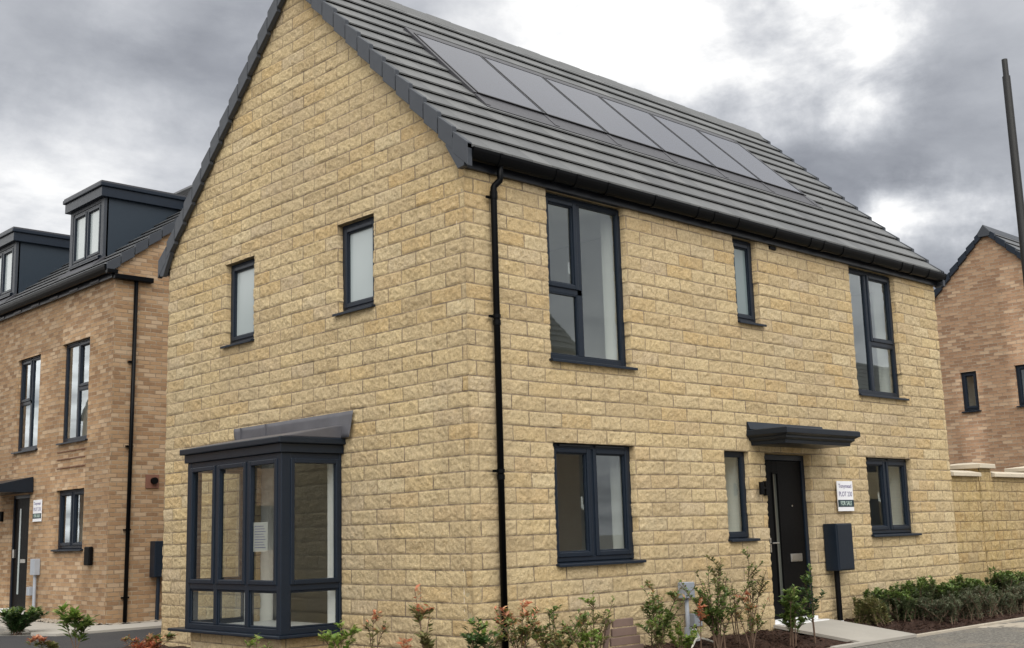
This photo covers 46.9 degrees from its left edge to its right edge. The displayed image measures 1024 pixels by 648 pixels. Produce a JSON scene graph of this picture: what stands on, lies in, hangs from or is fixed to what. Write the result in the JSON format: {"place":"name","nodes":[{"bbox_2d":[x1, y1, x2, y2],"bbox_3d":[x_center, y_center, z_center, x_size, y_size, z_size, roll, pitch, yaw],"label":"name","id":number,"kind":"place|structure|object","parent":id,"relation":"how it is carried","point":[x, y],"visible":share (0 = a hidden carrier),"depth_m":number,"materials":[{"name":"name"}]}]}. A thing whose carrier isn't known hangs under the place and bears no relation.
{"place":"outdoors","nodes":[
{"label":"outdoors","id":0,"kind":"place"},
{"bbox_2d":[0,628,160,647],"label":"driveway","id":1,"kind":"structure","parent":0,"point":[105,640],"depth_m":17.43,"materials":[{"name":"grey asphalt"}]},
{"bbox_2d":[0,616,160,635],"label":"paving","id":2,"kind":"structure","parent":0,"point":[42,628],"depth_m":19.37,"materials":[{"name":"concrete"}]},
{"bbox_2d":[36,618,102,624],"bbox_3d":[-8.151,5.313,21.085,0.320,0.070,3.250,8,-14,-43],"label":"gravel strip","id":3,"kind":"object","parent":2,"relation":"on","point":[46,620],"visible":0.35,"depth_m":21.14,"materials":[{"name":"beige gravel"}]},
{"bbox_2d":[106,619,160,624],"bbox_3d":[-5.209,5.304,21.488,4.500,0.041,0.220,8,-14,-43],"label":"gravel strip","id":4,"kind":"object","parent":2,"relation":"on","point":[133,622],"visible":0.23,"depth_m":20.26,"materials":[{"name":"beige gravel"}]},
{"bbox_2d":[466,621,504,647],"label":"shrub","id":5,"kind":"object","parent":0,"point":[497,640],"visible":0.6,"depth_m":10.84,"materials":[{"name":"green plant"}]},
{"bbox_2d":[0,620,1023,647],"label":"ground","id":6,"kind":"structure","parent":0,"point":[1002,637],"depth_m":13.85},
{"bbox_2d":[0,605,49,634],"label":"shrub","id":7,"kind":"object","parent":6,"relation":"on","point":[18,622],"visible":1,"depth_m":18.77,"materials":[{"name":"green plant"}]},
{"bbox_2d":[51,602,99,647],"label":"shrub","id":8,"kind":"object","parent":6,"relation":"on","point":[74,615],"visible":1,"depth_m":14.62,"materials":[{"name":"green plant"}]},
{"bbox_2d":[0,180,191,624],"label":"brick house","id":9,"kind":"structure","parent":6,"relation":"on","point":[84,316],"depth_m":21.89,"materials":[{"name":"brown brick"}]},
{"bbox_2d":[11,498,29,607],"bbox_3d":[-9.591,4.477,23.090,0.090,2.110,0.820,8,-14,-43],"label":"door","id":10,"kind":"structure","parent":9,"relation":"in","point":[20,552],"depth_m":23.12,"materials":[{"name":"black"}]},
{"bbox_2d":[11,355,40,453],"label":"window","id":11,"kind":"structure","parent":9,"relation":"in","point":[24,402],"depth_m":23.61,"materials":[{"name":"plastic"}]},
{"bbox_2d":[33,499,41,521],"bbox_3d":[-9.058,3.562,22.512,0.016,0.410,0.400,8,-14,-43],"label":"plot sign","id":12,"kind":"object","parent":9,"relation":"attached to","point":[37,510],"visible":1,"depth_m":22.50,"materials":[{"name":"white plastic"}]},
{"bbox_2d":[50,488,83,551],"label":"window","id":13,"kind":"structure","parent":9,"relation":"in","point":[72,545],"depth_m":21.56,"materials":[{"name":"plastic"}]},
{"bbox_2d":[56,338,89,444],"bbox_3d":[-8.073,1.255,21.894,0.195,1.907,1.275,8,-14,-43],"label":"window","id":14,"kind":"structure","parent":9,"relation":"in","point":[82,386],"depth_m":21.99,"materials":[{"name":"plastic"}]},
{"bbox_2d":[123,645,190,647],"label":"planting bed","id":15,"kind":"object","parent":6,"relation":"on","point":[162,646],"visible":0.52,"depth_m":15.19,"materials":[{"name":"brown soil"}]},
{"bbox_2d":[26,634,59,647],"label":"shrub","id":16,"kind":"object","parent":15,"relation":"on","point":[50,644],"visible":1,"depth_m":14.70,"materials":[{"name":"orange plant"}]},
{"bbox_2d":[120,632,178,647],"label":"shrub","id":17,"kind":"object","parent":15,"relation":"on","point":[150,641],"visible":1,"depth_m":13.72,"materials":[{"name":"orange plant"}]},
{"bbox_2d":[244,633,272,647],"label":"shrub","id":18,"kind":"object","parent":15,"relation":"on","point":[252,642],"visible":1,"depth_m":11.46,"materials":[{"name":"green plant"}]},
{"bbox_2d":[317,619,361,647],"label":"shrub","id":19,"kind":"object","parent":15,"relation":"on","point":[338,640],"visible":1,"depth_m":11.00,"materials":[{"name":"green plant"}]},
{"bbox_2d":[362,609,388,647],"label":"shrub","id":20,"kind":"object","parent":15,"relation":"on","point":[376,617],"visible":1,"depth_m":11.44,"materials":[{"name":"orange plant"}]},
{"bbox_2d":[396,638,411,647],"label":"shrub","id":21,"kind":"object","parent":15,"relation":"on","point":[405,641],"visible":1,"depth_m":10.89,"materials":[{"name":"orange plant"}]},
{"bbox_2d":[408,584,436,647],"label":"shrub","id":22,"kind":"object","parent":15,"relation":"on","point":[426,642],"visible":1,"depth_m":10.94,"materials":[{"name":"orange plant"}]},
{"bbox_2d":[158,0,959,647],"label":"stone house","id":23,"kind":"structure","parent":6,"relation":"on","point":[466,324],"depth_m":13.93,"materials":[{"name":"beige stone"}]},
{"bbox_2d":[220,259,254,348],"bbox_3d":[-3.412,-0.264,14.939,0.200,1.095,0.735,8,-14,-43],"label":"window","id":24,"kind":"structure","parent":23,"relation":"in","point":[242,274],"depth_m":15.04,"materials":[{"name":"glass"}]},
{"bbox_2d":[167,410,352,647],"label":"bay window","id":25,"kind":"structure","parent":23,"relation":"in","point":[320,439],"depth_m":12.83,"materials":[{"name":"plastic"}]},
{"bbox_2d":[253,522,267,551],"bbox_3d":[-2.696,2.281,12.641,0.003,0.310,0.290,8,-14,-43],"label":"paper notice","id":26,"kind":"object","parent":25,"relation":"attached to","point":[260,542],"visible":1,"depth_m":12.63,"materials":[{"name":"white paper"}]},
{"bbox_2d":[332,216,374,316],"bbox_3d":[-1.716,-0.646,13.184,0.200,1.062,0.735,8,-14,-43],"label":"window","id":27,"kind":"structure","parent":23,"relation":"in","point":[358,237],"depth_m":13.27,"materials":[{"name":"glass"}]},
{"bbox_2d":[545,193,637,369],"bbox_3d":[0.820,-0.454,13.064,1.360,1.880,0.235,8,-14,-43],"label":"window","id":28,"kind":"structure","parent":23,"relation":"in","point":[574,290],"depth_m":13.04,"materials":[{"name":"plastic"}]},
{"bbox_2d":[553,443,646,566],"bbox_3d":[0.882,1.930,12.637,1.355,1.275,0.235,8,-14,-43],"label":"window","id":29,"kind":"structure","parent":23,"relation":"in","point":[593,555],"depth_m":12.65,"materials":[{"name":"plastic"}]},
{"bbox_2d":[689,613,702,640],"bbox_3d":[2.053,3.428,13.226,0.142,0.347,0.281,-5,-10,17],"label":"junction box","id":30,"kind":"object","parent":23,"relation":"attached to","point":[694,619],"visible":0.39,"depth_m":13.25,"materials":[{"name":"grey plastic"}]},
{"bbox_2d":[724,451,760,541],"bbox_3d":[2.742,2.096,14.372,0.580,1.089,0.200,8,-14,-43],"label":"window","id":31,"kind":"structure","parent":23,"relation":"in","point":[741,536],"depth_m":14.50,"materials":[{"name":"plastic"}]},
{"bbox_2d":[732,239,766,326],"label":"window","id":32,"kind":"structure","parent":23,"relation":"in","point":[744,290],"depth_m":15.22,"materials":[{"name":"glass"}]},
{"bbox_2d":[764,460,809,619],"bbox_3d":[3.497,2.734,15.049,0.867,1.968,0.098,8,-14,-43],"label":"door","id":33,"kind":"structure","parent":23,"relation":"in","point":[785,508],"depth_m":15.09,"materials":[{"name":"black"}]},
{"bbox_2d":[836,481,853,510],"bbox_3d":[4.487,2.316,15.880,0.390,0.400,0.016,8,-14,-43],"label":"plot sign","id":34,"kind":"object","parent":23,"relation":"attached to","point":[845,500],"visible":1,"depth_m":15.87,"materials":[{"name":"white plastic"}]},
{"bbox_2d":[848,268,909,400],"bbox_3d":[5.285,0.160,17.245,1.355,1.880,0.235,8,-14,-43],"label":"window","id":35,"kind":"structure","parent":23,"relation":"in","point":[870,342],"depth_m":17.31,"materials":[{"name":"plastic"}]},
{"bbox_2d":[866,458,921,536],"bbox_3d":[5.381,2.475,16.865,1.330,1.105,0.235,8,-14,-43],"label":"window","id":36,"kind":"structure","parent":23,"relation":"in","point":[887,529],"depth_m":16.88,"materials":[{"name":"plastic"}]},
{"bbox_2d":[647,630,853,647],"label":"planting bed","id":37,"kind":"object","parent":6,"relation":"on","point":[820,644],"visible":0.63,"depth_m":13.40,"materials":[{"name":"brown soil"}]},
{"bbox_2d":[460,617,499,647],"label":"shrub","id":38,"kind":"object","parent":37,"relation":"on","point":[479,640],"visible":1,"depth_m":10.55,"materials":[{"name":"green plant"}]},
{"bbox_2d":[492,599,541,647],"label":"shrub","id":39,"kind":"object","parent":37,"relation":"on","point":[525,631],"visible":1,"depth_m":10.76,"materials":[{"name":"green plant"}]},
{"bbox_2d":[542,629,568,647],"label":"shrub","id":40,"kind":"object","parent":37,"relation":"on","point":[561,642],"visible":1,"depth_m":10.66,"materials":[{"name":"green plant"}]},
{"bbox_2d":[518,604,594,647],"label":"shrub","id":41,"kind":"object","parent":37,"relation":"on","point":[540,633],"visible":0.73,"depth_m":11.05,"materials":[{"name":"green plant"}]},
{"bbox_2d":[565,616,602,647],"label":"shrub","id":42,"kind":"object","parent":37,"relation":"on","point":[584,636],"visible":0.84,"depth_m":11.21,"materials":[{"name":"green plant"}]},
{"bbox_2d":[576,591,614,647],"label":"shrub","id":43,"kind":"object","parent":37,"relation":"on","point":[596,617],"visible":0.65,"depth_m":11.57,"materials":[{"name":"green plant"}]},
{"bbox_2d":[603,618,643,647],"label":"board panel","id":44,"kind":"object","parent":37,"relation":"on","point":[624,631],"visible":0.94,"depth_m":11.84,"materials":[{"name":"brown wood"}]},
{"bbox_2d":[646,613,671,647],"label":"shrub","id":45,"kind":"object","parent":37,"relation":"on","point":[655,627],"visible":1,"depth_m":11.72,"materials":[{"name":"green plant"}]},
{"bbox_2d":[634,579,695,647],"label":"shrub","id":46,"kind":"object","parent":37,"relation":"on","point":[659,610],"visible":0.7,"depth_m":12.10,"materials":[{"name":"green plant"}]},
{"bbox_2d":[661,616,705,647],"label":"shrub","id":47,"kind":"object","parent":37,"relation":"on","point":[687,642],"visible":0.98,"depth_m":12.14,"materials":[{"name":"green plant"}]},
{"bbox_2d":[678,582,694,638],"bbox_3d":[1.960,3.269,13.153,0.170,0.765,0.110,8,-14,-43],"label":"post","id":48,"kind":"object","parent":37,"relation":"on","point":[689,585],"visible":0.69,"depth_m":13.15,"materials":[{"name":"grey metal"}]},
{"bbox_2d":[691,637,712,647],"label":"hose","id":49,"kind":"object","parent":37,"relation":"on","point":[709,640],"visible":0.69,"depth_m":12.82,"materials":[{"name":"white plastic"}]},
{"bbox_2d":[696,597,707,647],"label":"shrub","id":50,"kind":"object","parent":37,"relation":"on","point":[701,615],"visible":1,"depth_m":12.60,"materials":[{"name":"green plant"}]},
{"bbox_2d":[676,554,755,647],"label":"shrub","id":51,"kind":"object","parent":37,"relation":"on","point":[710,620],"visible":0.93,"depth_m":12.70,"materials":[{"name":"green plant"}]},
{"bbox_2d":[717,576,743,645],"bbox_3d":[2.492,3.184,13.116,0.380,0.791,0.224,3,-11,-26],"label":"shrub","id":52,"kind":"object","parent":37,"relation":"on","point":[740,612],"visible":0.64,"depth_m":13.15,"materials":[{"name":"green plant"}]},
{"bbox_2d":[729,590,769,647],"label":"shrub","id":53,"kind":"object","parent":37,"relation":"on","point":[757,620],"visible":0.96,"depth_m":12.79,"materials":[{"name":"green plant"}]},
{"bbox_2d":[741,546,768,639],"bbox_3d":[2.810,3.088,13.471,0.322,1.088,0.274,-2,-10,2],"label":"shrub","id":54,"kind":"object","parent":37,"relation":"on","point":[753,593],"visible":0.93,"depth_m":13.50,"materials":[{"name":"green plant"}]},
{"bbox_2d":[777,584,812,646],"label":"shrub","id":55,"kind":"object","parent":37,"relation":"on","point":[789,615],"visible":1,"depth_m":13.22,"materials":[{"name":"green plant"}]},
{"bbox_2d":[795,563,827,642],"bbox_3d":[3.427,3.200,13.504,0.377,0.902,0.363,2,-11,-21],"label":"shrub","id":56,"kind":"object","parent":37,"relation":"on","point":[807,579],"visible":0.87,"depth_m":13.52,"materials":[{"name":"green plant"}]},
{"bbox_2d":[639,605,1023,647],"bbox_3d":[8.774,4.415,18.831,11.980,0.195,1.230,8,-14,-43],"label":"planting bed","id":57,"kind":"object","parent":6,"relation":"on","point":[931,628],"visible":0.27,"depth_m":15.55,"materials":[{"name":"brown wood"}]},
{"bbox_2d":[850,595,890,625],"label":"hedge shrub","id":58,"kind":"object","parent":57,"relation":"on","point":[866,608],"visible":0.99,"depth_m":15.16,"materials":[{"name":"green plant"}]},
{"bbox_2d":[862,585,900,623],"bbox_3d":[4.846,3.682,15.512,0.511,0.499,0.430,8,-14,-43],"label":"hedge shrub","id":59,"kind":"object","parent":57,"relation":"on","point":[885,596],"visible":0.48,"depth_m":15.46,"materials":[{"name":"green plant"}]},
{"bbox_2d":[889,588,919,621],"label":"hedge shrub","id":60,"kind":"object","parent":57,"relation":"on","point":[905,602],"visible":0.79,"depth_m":15.60,"materials":[{"name":"green plant"}]},
{"bbox_2d":[894,577,927,619],"bbox_3d":[5.421,3.726,16.022,0.468,0.558,0.471,8,-14,-43],"label":"hedge shrub","id":61,"kind":"object","parent":57,"relation":"on","point":[918,593],"visible":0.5,"depth_m":15.93,"materials":[{"name":"green plant"}]},
{"bbox_2d":[912,575,937,616],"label":"hedge shrub","id":62,"kind":"object","parent":57,"relation":"on","point":[930,589],"visible":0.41,"depth_m":16.16,"materials":[{"name":"green plant"}]},
{"bbox_2d":[915,597,963,624],"bbox_3d":[5.722,3.809,15.729,0.543,0.357,0.569,8,-14,-43],"label":"shrub","id":63,"kind":"object","parent":57,"relation":"on","point":[949,609],"visible":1,"depth_m":15.65,"materials":[{"name":"green plant"}]},
{"bbox_2d":[933,582,958,613],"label":"hedge shrub","id":64,"kind":"object","parent":57,"relation":"on","point":[943,588],"visible":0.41,"depth_m":16.40,"materials":[{"name":"green plant"}]},
{"bbox_2d":[942,582,961,613],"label":"hedge shrub","id":65,"kind":"object","parent":57,"relation":"on","point":[959,586],"visible":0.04,"depth_m":16.74,"materials":[{"name":"green plant"}]},
{"bbox_2d":[941,590,985,620],"bbox_3d":[6.132,3.841,16.108,0.637,0.403,0.526,8,-14,-43],"label":"shrub","id":66,"kind":"object","parent":57,"relation":"on","point":[971,605],"visible":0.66,"depth_m":16.05,"materials":[{"name":"green plant"}]},
{"bbox_2d":[948,574,979,611],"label":"hedge shrub","id":67,"kind":"object","parent":57,"relation":"on","point":[958,580],"visible":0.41,"depth_m":16.96,"materials":[{"name":"green plant"}]},
{"bbox_2d":[964,578,987,608],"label":"hedge shrub","id":68,"kind":"object","parent":57,"relation":"on","point":[982,585],"visible":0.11,"depth_m":17.23,"materials":[{"name":"green plant"}]},
{"bbox_2d":[959,585,1004,617],"bbox_3d":[6.572,3.878,16.532,0.524,0.453,0.573,3,-11,-24],"label":"shrub","id":69,"kind":"object","parent":57,"relation":"on","point":[990,599],"visible":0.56,"depth_m":16.42,"materials":[{"name":"green plant"}]},
{"bbox_2d":[983,582,998,607],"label":"hedge shrub","id":70,"kind":"object","parent":57,"relation":"on","point":[993,589],"visible":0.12,"depth_m":17.46,"materials":[{"name":"green plant"}]},
{"bbox_2d":[985,566,1014,607],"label":"hedge shrub","id":71,"kind":"object","parent":57,"relation":"on","point":[1000,579],"visible":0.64,"depth_m":17.70,"materials":[{"name":"green plant"}]},
{"bbox_2d":[986,590,1021,615],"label":"shrub","id":72,"kind":"object","parent":57,"relation":"on","point":[1009,599],"visible":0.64,"depth_m":16.86,"materials":[{"name":"green plant"}]},
{"bbox_2d":[997,570,1020,586],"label":"hedge shrub","id":73,"kind":"object","parent":57,"relation":"on","point":[1016,580],"visible":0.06,"depth_m":17.86,"materials":[{"name":"green plant"}]},
{"bbox_2d":[1001,584,1023,611],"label":"shrub","id":74,"kind":"object","parent":57,"relation":"on","point":[1014,590],"visible":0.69,"depth_m":17.29,"materials":[{"name":"green plant"}]},
{"bbox_2d":[1001,570,1023,584],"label":"hedge shrub","id":75,"kind":"object","parent":57,"relation":"on","point":[1021,578],"visible":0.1,"depth_m":18.25,"materials":[{"name":"green plant"}]},
{"bbox_2d":[917,617,1023,636],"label":"kerb","id":76,"kind":"structure","parent":6,"relation":"on","point":[966,627],"depth_m":15.21,"materials":[{"name":"concrete"}]},
{"bbox_2d":[934,225,1023,471],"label":"brick house","id":77,"kind":"structure","parent":6,"relation":"on","point":[979,302],"depth_m":28.39,"materials":[{"name":"brown brick"}]},
{"bbox_2d":[961,371,981,412],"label":"window","id":78,"kind":"structure","parent":77,"relation":"in","point":[964,376],"depth_m":28.59,"materials":[{"name":"plastic"}]},
{"bbox_2d":[1015,365,1023,406],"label":"window","id":79,"kind":"structure","parent":77,"relation":"in","point":[1019,367],"depth_m":27.72,"materials":[{"name":"plastic"}]},
{"bbox_2d":[950,463,1023,584],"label":"garden wall","id":80,"kind":"structure","parent":6,"relation":"on","point":[989,512],"depth_m":18.83,"materials":[{"name":"stone"}]},
{"bbox_2d":[978,622,1023,627],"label":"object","id":81,"kind":"object","parent":6,"relation":"on","point":[1019,624],"visible":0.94,"depth_m":15.49,"materials":[{"name":"concrete"}]},
{"bbox_2d":[0,0,1023,289],"label":"sky","id":82,"kind":"structure","parent":0,"point":[897,107],"materials":[{"name":"grey"}]},
{"bbox_2d":[773,618,916,647],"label":"path","id":83,"kind":"structure","parent":0,"point":[858,635],"depth_m":14.13,"materials":[{"name":"concrete"}]},
{"bbox_2d":[1001,58,1023,283],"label":"lamp column","id":84,"kind":"structure","parent":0,"point":[1014,153],"depth_m":13.26,"materials":[{"name":"metal"}]}
]}

